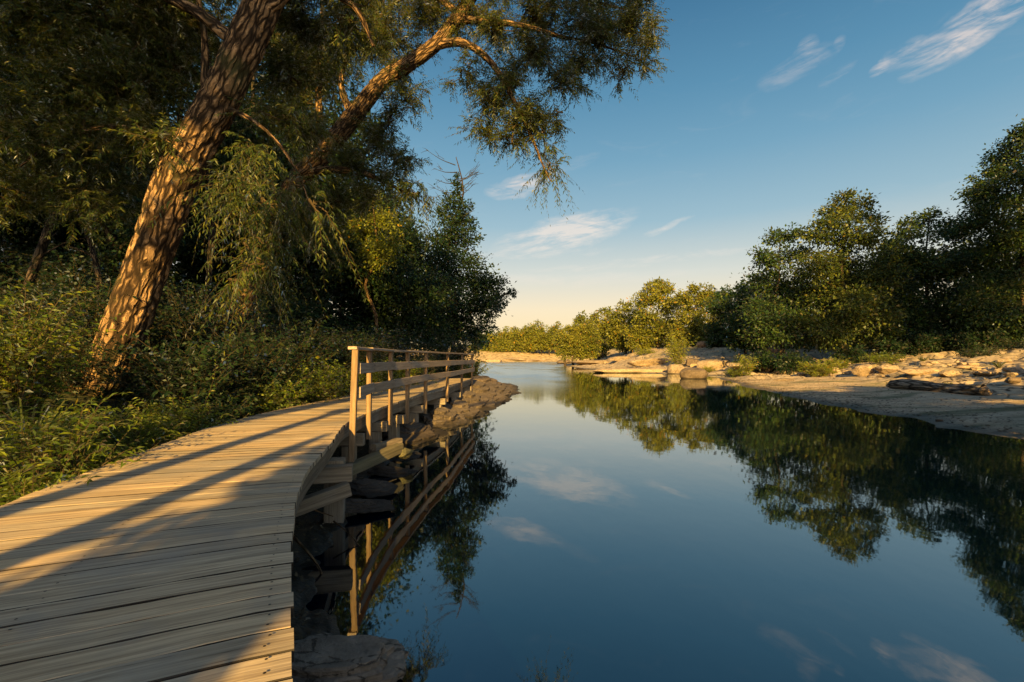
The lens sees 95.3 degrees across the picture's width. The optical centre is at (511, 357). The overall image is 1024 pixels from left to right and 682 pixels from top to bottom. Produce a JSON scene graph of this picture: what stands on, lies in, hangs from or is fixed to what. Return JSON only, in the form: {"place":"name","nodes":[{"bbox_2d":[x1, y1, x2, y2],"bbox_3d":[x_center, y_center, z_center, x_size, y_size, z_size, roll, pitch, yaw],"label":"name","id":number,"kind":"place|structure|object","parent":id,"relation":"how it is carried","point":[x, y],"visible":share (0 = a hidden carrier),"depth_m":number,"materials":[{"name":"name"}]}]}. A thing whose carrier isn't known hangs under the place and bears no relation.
{"place":"outdoors","nodes":[
{"label":"outdoors","id":0,"kind":"place"},
{"bbox_2d":[0,295,1023,640],"bbox_3d":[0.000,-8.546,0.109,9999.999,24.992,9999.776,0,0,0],"label":"ground","id":1,"kind":"structure","parent":0,"point":[1004,397],"depth_m":20.51,"materials":[{"name":"sand"}]},
{"bbox_2d":[0,460,99,505],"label":"shrub","id":2,"kind":"object","parent":1,"relation":"on","point":[15,492],"visible":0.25,"depth_m":3.48,"materials":[{"name":"green plant"}]},
{"bbox_2d":[0,325,105,416],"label":"shrub","id":3,"kind":"object","parent":1,"relation":"on","point":[52,383],"visible":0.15,"depth_m":6.45,"materials":[{"name":"green plant"}]},
{"bbox_2d":[3,104,103,301],"bbox_3d":[-11.760,-3.414,11.983,3.008,6.384,1.756,0,0,0],"label":"sapling","id":4,"kind":"object","parent":1,"relation":"on","point":[94,257],"visible":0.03,"depth_m":11.95,"materials":[{"name":"brown plant"}]},
{"bbox_2d":[3,54,111,322],"bbox_3d":[-10.802,-4.205,11.196,2.464,7.150,1.932,0,0,39],"label":"sapling","id":5,"kind":"object","parent":1,"relation":"on","point":[40,252],"visible":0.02,"depth_m":11.40,"materials":[{"name":"brown plant"}]},
{"bbox_2d":[0,230,126,305],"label":"shrub","id":6,"kind":"object","parent":1,"relation":"on","point":[30,248],"visible":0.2,"depth_m":16.20,"materials":[{"name":"green plant"}]},
{"bbox_2d":[0,2,131,303],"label":"woodland tree","id":7,"kind":"object","parent":1,"relation":"on","point":[26,237],"visible":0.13,"depth_m":17.24,"materials":[{"name":"green plant"}]},
{"bbox_2d":[0,280,133,424],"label":"shrub","id":8,"kind":"object","parent":1,"relation":"on","point":[18,364],"visible":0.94,"depth_m":5.72,"materials":[{"name":"green plant"}]},
{"bbox_2d":[0,405,136,455],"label":"shrub","id":9,"kind":"object","parent":1,"relation":"on","point":[110,413],"visible":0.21,"depth_m":5.24,"materials":[{"name":"green plant"}]},
{"bbox_2d":[0,397,137,469],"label":"grass clump","id":10,"kind":"object","parent":1,"relation":"on","point":[41,409],"visible":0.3,"depth_m":4.71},
{"bbox_2d":[0,0,157,294],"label":"woodland tree","id":11,"kind":"object","parent":1,"relation":"on","point":[61,239],"visible":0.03,"depth_m":19.34,"materials":[{"name":"green plant"}]},
{"bbox_2d":[11,433,154,470],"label":"shrub","id":12,"kind":"object","parent":1,"relation":"on","point":[116,450],"visible":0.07,"depth_m":4.86,"materials":[{"name":"green plant"}]},
{"bbox_2d":[0,261,166,334],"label":"shrub","id":13,"kind":"object","parent":1,"relation":"on","point":[56,292],"visible":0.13,"depth_m":10.74,"materials":[{"name":"green plant"}]},
{"bbox_2d":[0,392,176,501],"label":"shrub","id":14,"kind":"object","parent":1,"relation":"on","point":[73,451],"visible":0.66,"depth_m":4.01,"materials":[{"name":"green plant"}]},
{"bbox_2d":[27,317,164,395],"bbox_3d":[-7.285,-0.017,7.950,2.194,1.366,2.009,0,0,35],"label":"shrub","id":15,"kind":"object","parent":1,"relation":"on","point":[79,379],"visible":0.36,"depth_m":7.68,"materials":[{"name":"green plant"}]},
{"bbox_2d":[0,257,192,364],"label":"shrub","id":16,"kind":"object","parent":1,"relation":"on","point":[104,304],"visible":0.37,"depth_m":8.07,"materials":[{"name":"green plant"}]},
{"bbox_2d":[1,242,199,307],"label":"shrub","id":17,"kind":"object","parent":1,"relation":"on","point":[87,276],"visible":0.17,"depth_m":14.53,"materials":[{"name":"green plant"}]},
{"bbox_2d":[3,302,203,374],"bbox_3d":[-8.382,-0.389,9.989,3.266,1.697,3.451,0,0,28],"label":"shrub","id":18,"kind":"object","parent":1,"relation":"on","point":[159,336],"visible":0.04,"depth_m":10.07,"materials":[{"name":"green plant"}]},
{"bbox_2d":[0,0,245,310],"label":"woodland tree","id":19,"kind":"object","parent":1,"relation":"on","point":[115,243],"visible":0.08,"depth_m":18.34,"materials":[{"name":"green plant"}]},
{"bbox_2d":[96,409,204,453],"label":"shrub","id":20,"kind":"object","parent":1,"relation":"on","point":[155,434],"visible":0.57,"depth_m":5.66,"materials":[{"name":"green plant"}]},
{"bbox_2d":[116,397,227,431],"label":"shrub","id":21,"kind":"object","parent":1,"relation":"on","point":[154,408],"visible":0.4,"depth_m":6.55,"materials":[{"name":"green plant"}]},
{"bbox_2d":[89,325,255,411],"bbox_3d":[-5.596,0.272,7.838,2.283,1.594,2.182,0,0,-28],"label":"shrub","id":22,"kind":"object","parent":1,"relation":"on","point":[200,368],"visible":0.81,"depth_m":7.59,"materials":[{"name":"green plant"}]},
{"bbox_2d":[86,0,274,320],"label":"woodland tree","id":23,"kind":"object","parent":1,"relation":"on","point":[179,260],"visible":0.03,"depth_m":21.49,"materials":[{"name":"green plant"}]},
{"bbox_2d":[106,354,266,410],"bbox_3d":[-5.532,0.498,8.375,2.414,1.184,2.434,0,0,0],"label":"shrub","id":24,"kind":"object","parent":1,"relation":"on","point":[233,383],"visible":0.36,"depth_m":8.06,"materials":[{"name":"green plant"}]},
{"bbox_2d":[0,0,395,399],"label":"willow tree","id":25,"kind":"object","parent":1,"relation":"on","point":[129,36],"visible":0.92,"depth_m":8.01,"materials":[{"name":"green plant"}]},
{"bbox_2d":[150,401,250,437],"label":"shrub","id":26,"kind":"object","parent":1,"relation":"on","point":[212,424],"visible":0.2,"depth_m":6.59,"materials":[{"name":"green plant"}]},
{"bbox_2d":[103,271,301,367],"bbox_3d":[-6.624,-0.561,10.365,3.576,2.645,3.652,0,0,0],"label":"shrub","id":27,"kind":"object","parent":1,"relation":"on","point":[198,326],"visible":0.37,"depth_m":10.08,"materials":[{"name":"green plant"}]},
{"bbox_2d":[151,275,276,366],"bbox_3d":[-7.621,-0.711,11.513,3.982,2.720,3.242,0,0,36],"label":"shrub","id":28,"kind":"object","parent":1,"relation":"on","point":[197,292],"visible":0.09,"depth_m":11.31,"materials":[{"name":"green plant"}]},
{"bbox_2d":[174,5,261,327],"bbox_3d":[-9.095,-5.241,14.106,2.934,10.852,1.637,0,0,0],"label":"sapling","id":29,"kind":"object","parent":1,"relation":"on","point":[209,254],"visible":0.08,"depth_m":13.94,"materials":[{"name":"brown plant"}]},
{"bbox_2d":[171,391,265,422],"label":"shrub","id":30,"kind":"object","parent":1,"relation":"on","point":[238,411],"visible":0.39,"depth_m":7.76,"materials":[{"name":"green plant"}]},
{"bbox_2d":[0,290,445,499],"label":"ground cover","id":31,"kind":"object","parent":1,"relation":"on","point":[59,401],"visible":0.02,"depth_m":7.38,"materials":[{"name":"green plant"}]},
{"bbox_2d":[156,273,295,335],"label":"shrub","id":32,"kind":"object","parent":1,"relation":"on","point":[259,309],"visible":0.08,"depth_m":14.59,"materials":[{"name":"green plant"}]},
{"bbox_2d":[136,317,328,413],"bbox_3d":[-5.276,0.131,9.267,3.068,1.989,2.885,0,0,0],"label":"shrub","id":33,"kind":"object","parent":1,"relation":"on","point":[270,366],"visible":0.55,"depth_m":9.10,"materials":[{"name":"green plant"}]},
{"bbox_2d":[0,346,474,681],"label":"boardwalk","id":34,"kind":"structure","parent":1,"relation":"on","point":[170,561],"depth_m":2.38,"materials":[{"name":"brown"}]},
{"bbox_2d":[122,1,368,341],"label":"woodland tree","id":35,"kind":"object","parent":1,"relation":"on","point":[252,136],"visible":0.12,"depth_m":21.06,"materials":[{"name":"green plant"}]},
{"bbox_2d":[185,330,323,378],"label":"shrub","id":36,"kind":"object","parent":1,"relation":"on","point":[291,366],"visible":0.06,"depth_m":10.77,"materials":[{"name":"green plant"}]},
{"bbox_2d":[236,375,321,415],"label":"shrub","id":37,"kind":"object","parent":1,"relation":"on","point":[283,398],"visible":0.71,"depth_m":9.06,"materials":[{"name":"green plant"}]},
{"bbox_2d":[244,197,343,331],"bbox_3d":[-16.161,-6.059,33.194,11.365,12.547,9.220,0,0,0],"label":"woodland tree","id":38,"kind":"object","parent":1,"relation":"on","point":[296,277],"visible":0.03,"depth_m":32.89,"materials":[{"name":"green plant"}]},
{"bbox_2d":[238,316,363,370],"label":"shrub","id":39,"kind":"object","parent":1,"relation":"on","point":[321,333],"visible":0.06,"depth_m":13.22,"materials":[{"name":"green plant"}]},
{"bbox_2d":[236,306,379,375],"bbox_3d":[-5.500,-0.119,11.795,3.366,2.380,3.436,0,0,-39],"label":"shrub","id":40,"kind":"object","parent":1,"relation":"on","point":[310,340],"visible":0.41,"depth_m":11.46,"materials":[{"name":"green plant"}]},
{"bbox_2d":[273,355,360,403],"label":"shrub","id":41,"kind":"object","parent":1,"relation":"on","point":[325,381],"visible":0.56,"depth_m":10.36,"materials":[{"name":"green plant"}]},
{"bbox_2d":[215,80,434,343],"bbox_3d":[-9.446,-6.670,24.794,10.724,15.623,10.187,0,0,-30],"label":"woodland tree","id":42,"kind":"object","parent":1,"relation":"on","point":[311,268],"visible":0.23,"depth_m":23.78,"materials":[{"name":"green plant"}]},
{"bbox_2d":[313,359,393,399],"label":"shrub","id":43,"kind":"object","parent":1,"relation":"on","point":[347,376],"visible":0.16,"depth_m":11.98,"materials":[{"name":"green plant"}]},
{"bbox_2d":[311,321,408,381],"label":"shrub","id":44,"kind":"object","parent":1,"relation":"on","point":[345,358],"visible":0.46,"depth_m":14.18,"materials":[{"name":"green plant"}]},
{"bbox_2d":[314,319,406,364],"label":"shrub","id":45,"kind":"object","parent":1,"relation":"on","point":[362,337],"visible":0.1,"depth_m":15.70,"materials":[{"name":"green plant"}]},
{"bbox_2d":[291,425,435,637],"bbox_3d":[-2.508,1.754,7.219,2.680,0.438,11.739,0,0,-9],"label":"fallen timber","id":46,"kind":"object","parent":1,"relation":"on","point":[364,463],"depth_m":7.33,"materials":[{"name":"wood"}]},
{"bbox_2d":[318,190,412,340],"bbox_3d":[-7.236,-3.941,23.157,4.854,9.249,3.863,0,0,31],"label":"yellow tree","id":47,"kind":"object","parent":1,"relation":"on","point":[387,249],"visible":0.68,"depth_m":22.82,"materials":[{"name":"green plant"}]},
{"bbox_2d":[345,499,395,512],"bbox_3d":[-1.869,1.853,5.880,0.758,0.125,0.481,0,0,-27],"label":"flat rock","id":48,"kind":"object","parent":1,"relation":"on","point":[365,505],"visible":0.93,"depth_m":5.82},
{"bbox_2d":[349,478,397,497],"bbox_3d":[-2.047,1.850,6.688,0.767,0.136,0.690,0,0,0],"label":"flat rock","id":49,"kind":"object","parent":1,"relation":"on","point":[368,488],"visible":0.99,"depth_m":6.61,"materials":[{"name":"stone"}]},
{"bbox_2d":[344,357,402,389],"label":"shrub","id":50,"kind":"object","parent":1,"relation":"on","point":[383,377],"visible":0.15,"depth_m":13.89,"materials":[{"name":"green plant"}]},
{"bbox_2d":[371,438,402,450],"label":"flat rock","id":51,"kind":"object","parent":1,"relation":"on","point":[377,446],"visible":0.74,"depth_m":8.39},
{"bbox_2d":[367,466,417,476],"bbox_3d":[-1.997,1.905,7.878,0.833,0.138,0.566,0,0,0],"label":"flat rock","id":52,"kind":"object","parent":1,"relation":"on","point":[389,471],"visible":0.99,"depth_m":7.76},
{"bbox_2d":[344,321,442,361],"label":"shrub","id":53,"kind":"object","parent":1,"relation":"on","point":[413,344],"visible":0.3,"depth_m":19.80,"materials":[{"name":"green plant"}]},
{"bbox_2d":[327,214,479,349],"bbox_3d":[-6.579,-3.716,25.555,9.632,8.921,8.926,0,0,0],"label":"dense tree","id":54,"kind":"object","parent":1,"relation":"on","point":[421,292],"visible":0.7,"depth_m":25.22,"materials":[{"name":"green plant"}]},
{"bbox_2d":[384,358,436,384],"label":"shrub","id":55,"kind":"object","parent":1,"relation":"on","point":[414,371],"visible":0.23,"depth_m":16.28,"materials":[{"name":"green plant"}]},
{"bbox_2d":[382,422,447,445],"bbox_3d":[-2.343,1.837,11.200,1.474,0.498,2.601,0,0,0],"label":"flat rock","id":56,"kind":"object","parent":1,"relation":"on","point":[414,433],"visible":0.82,"depth_m":10.99,"materials":[{"name":"stone"}]},
{"bbox_2d":[396,346,451,374],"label":"shrub","id":57,"kind":"object","parent":1,"relation":"on","point":[430,370],"visible":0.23,"depth_m":19.42,"materials":[{"name":"green plant"}]},
{"bbox_2d":[422,407,469,428],"bbox_3d":[-1.971,1.813,13.713,1.480,0.710,2.247,0,0,0],"label":"flat rock","id":58,"kind":"object","parent":1,"relation":"on","point":[442,417],"visible":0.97,"depth_m":13.29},
{"bbox_2d":[416,330,480,371],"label":"shrub","id":59,"kind":"object","parent":1,"relation":"on","point":[462,348],"visible":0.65,"depth_m":24.01,"materials":[{"name":"green plant"}]},
{"bbox_2d":[224,0,673,337],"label":"willow tree","id":60,"kind":"object","parent":1,"relation":"on","point":[590,22],"visible":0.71,"depth_m":11.87,"materials":[{"name":"green plant"}]},
{"bbox_2d":[399,147,517,369],"bbox_3d":[-3.785,-6.176,30.028,8.585,14.433,8.939,0,0,0],"label":"bare topped tree","id":61,"kind":"object","parent":1,"relation":"on","point":[480,304],"visible":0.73,"depth_m":29.37,"materials":[{"name":"green plant"}]},
{"bbox_2d":[443,400,484,417],"bbox_3d":[-1.717,1.835,15.637,1.459,0.768,2.688,0,0,19],"label":"flat rock","id":62,"kind":"object","parent":1,"relation":"on","point":[463,408],"visible":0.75,"depth_m":15.46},
{"bbox_2d":[449,391,500,410],"bbox_3d":[-1.449,1.792,17.971,2.210,1.032,3.395,0,0,0],"label":"flat rock","id":63,"kind":"object","parent":1,"relation":"on","point":[478,401],"visible":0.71,"depth_m":17.73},
{"bbox_2d":[457,357,493,377],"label":"shrub","id":64,"kind":"object","parent":1,"relation":"on","point":[475,372],"visible":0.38,"depth_m":27.29,"materials":[{"name":"green plant"}]},
{"bbox_2d":[469,380,507,397],"bbox_3d":[-1.502,1.616,20.779,2.155,1.195,4.902,0,0,15],"label":"flat rock","id":65,"kind":"object","parent":1,"relation":"on","point":[481,388],"visible":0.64,"depth_m":20.83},
{"bbox_2d":[485,383,520,396],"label":"flat rock","id":66,"kind":"object","parent":1,"relation":"on","point":[505,390],"visible":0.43,"depth_m":23.98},
{"bbox_2d":[504,326,527,352],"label":"tree","id":67,"kind":"object","parent":1,"relation":"on","point":[512,344],"visible":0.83,"depth_m":229.45,"materials":[{"name":"green plant"}]},
{"bbox_2d":[521,325,542,353],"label":"tree","id":68,"kind":"object","parent":1,"relation":"on","point":[529,334],"visible":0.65,"depth_m":226.52,"materials":[{"name":"green plant"}]},
{"bbox_2d":[552,324,578,365],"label":"tree","id":69,"kind":"object","parent":1,"relation":"on","point":[561,335],"visible":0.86,"depth_m":109.14,"materials":[{"name":"green plant"}]},
{"bbox_2d":[560,326,587,364],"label":"tree","id":70,"kind":"object","parent":1,"relation":"on","point":[570,349],"visible":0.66,"depth_m":109.01,"materials":[{"name":"green plant"}]},
{"bbox_2d":[569,322,594,359],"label":"tree","id":71,"kind":"object","parent":1,"relation":"on","point":[583,357],"visible":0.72,"depth_m":108.86,"materials":[{"name":"green plant"}]},
{"bbox_2d":[578,319,605,359],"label":"tree","id":72,"kind":"object","parent":1,"relation":"on","point":[593,338],"visible":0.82,"depth_m":109.22,"materials":[{"name":"green plant"}]},
{"bbox_2d":[589,305,614,357],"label":"river tree","id":73,"kind":"object","parent":1,"relation":"on","point":[602,324],"visible":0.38,"depth_m":130.69,"materials":[{"name":"green plant"}]},
{"bbox_2d":[602,298,638,353],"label":"river tree","id":74,"kind":"object","parent":1,"relation":"on","point":[614,335],"visible":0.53,"depth_m":114.83,"materials":[{"name":"green plant"}]},
{"bbox_2d":[593,368,666,372],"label":"flat rock","id":75,"kind":"object","parent":1,"relation":"on","point":[622,370],"visible":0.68,"depth_m":59.28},
{"bbox_2d":[627,358,670,366],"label":"flat rock","id":76,"kind":"object","parent":1,"relation":"on","point":[647,362],"visible":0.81,"depth_m":73.31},
{"bbox_2d":[621,276,683,352],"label":"river tree","id":77,"kind":"object","parent":1,"relation":"on","point":[644,334],"visible":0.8,"depth_m":103.66,"materials":[{"name":"green plant"}]},
{"bbox_2d":[662,332,699,364],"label":"shrub","id":78,"kind":"object","parent":1,"relation":"on","point":[677,355],"visible":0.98,"depth_m":67.50,"materials":[{"name":"green plant"}]},
{"bbox_2d":[666,280,721,346],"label":"river tree","id":79,"kind":"object","parent":1,"relation":"on","point":[692,330],"visible":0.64,"depth_m":95.08,"materials":[{"name":"green plant"}]},
{"bbox_2d":[680,368,707,378],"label":"boulder","id":80,"kind":"object","parent":1,"relation":"on","point":[692,373],"visible":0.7,"depth_m":42.86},
{"bbox_2d":[697,359,729,368],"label":"flat rock","id":81,"kind":"object","parent":1,"relation":"on","point":[717,363],"visible":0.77,"depth_m":59.38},
{"bbox_2d":[697,283,735,348],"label":"river tree","id":82,"kind":"object","parent":1,"relation":"on","point":[714,335],"visible":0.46,"depth_m":82.91,"materials":[{"name":"green plant"}]},
{"bbox_2d":[714,281,766,354],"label":"tree","id":83,"kind":"object","parent":1,"relation":"on","point":[733,341],"visible":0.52,"depth_m":65.57,"materials":[{"name":"green plant"}]},
{"bbox_2d":[731,353,760,375],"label":"shrub","id":84,"kind":"object","parent":1,"relation":"on","point":[744,365],"visible":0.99,"depth_m":49.80,"materials":[{"name":"green plant"}]},
{"bbox_2d":[705,268,805,350],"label":"tree","id":85,"kind":"object","parent":1,"relation":"on","point":[731,292],"visible":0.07,"depth_m":71.28,"materials":[{"name":"green plant"}]},
{"bbox_2d":[746,346,800,370],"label":"understory shrub","id":86,"kind":"object","parent":1,"relation":"on","point":[763,360],"visible":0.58,"depth_m":51.75,"materials":[{"name":"green plant"}]},
{"bbox_2d":[722,221,839,366],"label":"tree","id":87,"kind":"object","parent":1,"relation":"on","point":[765,325],"visible":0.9,"depth_m":52.21,"materials":[{"name":"green plant"}]},
{"bbox_2d":[766,348,823,374],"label":"understory shrub","id":88,"kind":"object","parent":1,"relation":"on","point":[788,363],"visible":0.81,"depth_m":49.80,"materials":[{"name":"green plant"}]},
{"bbox_2d":[796,358,846,376],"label":"shrub","id":89,"kind":"object","parent":1,"relation":"on","point":[823,370],"visible":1,"depth_m":40.49,"materials":[{"name":"green plant"}]},
{"bbox_2d":[780,187,927,353],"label":"tree","id":90,"kind":"object","parent":1,"relation":"on","point":[851,298],"visible":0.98,"depth_m":48.55,"materials":[{"name":"green plant"}]},
{"bbox_2d":[829,340,888,363],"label":"understory shrub","id":91,"kind":"object","parent":1,"relation":"on","point":[850,354],"visible":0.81,"depth_m":47.88,"materials":[{"name":"green plant"}]},
{"bbox_2d":[850,364,876,376],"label":"boulder","id":92,"kind":"object","parent":1,"relation":"on","point":[864,370],"visible":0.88,"depth_m":35.91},
{"bbox_2d":[725,353,1022,434],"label":"pebbles","id":93,"kind":"object","parent":1,"relation":"on","point":[825,392],"visible":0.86,"depth_m":21.62,"materials":[{"name":"gravel"}]},
{"bbox_2d":[858,351,907,363],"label":"shrub","id":94,"kind":"object","parent":1,"relation":"on","point":[875,358],"visible":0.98,"depth_m":39.63,"materials":[{"name":"green plant"}]},
{"bbox_2d":[851,229,935,340],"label":"tree","id":95,"kind":"object","parent":1,"relation":"on","point":[888,242],"visible":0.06,"depth_m":59.41,"materials":[{"name":"green plant"}]},
{"bbox_2d":[869,331,941,359],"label":"understory shrub","id":96,"kind":"object","parent":1,"relation":"on","point":[892,346],"visible":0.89,"depth_m":46.10,"materials":[{"name":"green plant"}]},
{"bbox_2d":[898,368,940,375],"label":"flat rock","id":97,"kind":"object","parent":1,"relation":"on","point":[918,371],"visible":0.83,"depth_m":29.33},
{"bbox_2d":[894,326,952,352],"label":"understory shrub","id":98,"kind":"object","parent":1,"relation":"on","point":[922,340],"visible":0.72,"depth_m":45.64,"materials":[{"name":"green plant"}]},
{"bbox_2d":[855,205,1019,353],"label":"tree","id":99,"kind":"object","parent":1,"relation":"on","point":[926,307],"visible":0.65,"depth_m":49.63,"materials":[{"name":"green plant"}]},
{"bbox_2d":[886,379,992,395],"bbox_3d":[20.544,1.425,22.731,0.603,0.662,4.798,0,0,-9],"label":"driftwood log","id":100,"kind":"object","parent":1,"relation":"on","point":[921,385],"visible":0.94,"depth_m":22.32,"materials":[{"name":"brown wood"}]},
{"bbox_2d":[940,326,987,351],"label":"understory shrub","id":101,"kind":"object","parent":1,"relation":"on","point":[956,344],"visible":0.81,"depth_m":44.10,"materials":[{"name":"green plant"}]},
{"bbox_2d":[925,114,1023,347],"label":"tree","id":102,"kind":"object","parent":1,"relation":"on","point":[988,199],"visible":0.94,"depth_m":44.30,"materials":[{"name":"green plant"}]},
{"bbox_2d":[948,343,1005,357],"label":"shrub","id":103,"kind":"object","parent":1,"relation":"on","point":[973,354],"visible":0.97,"depth_m":37.62,"materials":[{"name":"green plant"}]},
{"bbox_2d":[957,325,1023,349],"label":"understory shrub","id":104,"kind":"object","parent":1,"relation":"on","point":[992,337],"visible":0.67,"depth_m":43.76,"materials":[{"name":"green plant"}]},
{"bbox_2d":[993,334,1023,350],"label":"shrub","id":105,"kind":"object","parent":1,"relation":"on","point":[1010,343],"visible":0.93,"depth_m":40.25,"materials":[{"name":"green plant"}]},
{"bbox_2d":[10,0,1023,343],"label":"sky","id":106,"kind":"structure","parent":0,"point":[765,110],"materials":[{"name":"blue"}]},
{"bbox_2d":[302,362,1023,681],"bbox_3d":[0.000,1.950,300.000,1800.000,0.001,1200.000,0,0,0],"label":"river water","id":107,"kind":"structure","parent":0,"point":[553,522],"depth_m":4.87,"materials":[{"name":"liquid"}]},
{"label":"flat rock","id":108,"kind":"object","parent":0,"visible":0},
{"bbox_2d":[291,633,408,681],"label":"flat rock","id":109,"kind":"object","parent":108,"relation":"on","point":[325,657],"visible":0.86,"depth_m":2.67,"materials":[{"name":"stone"}]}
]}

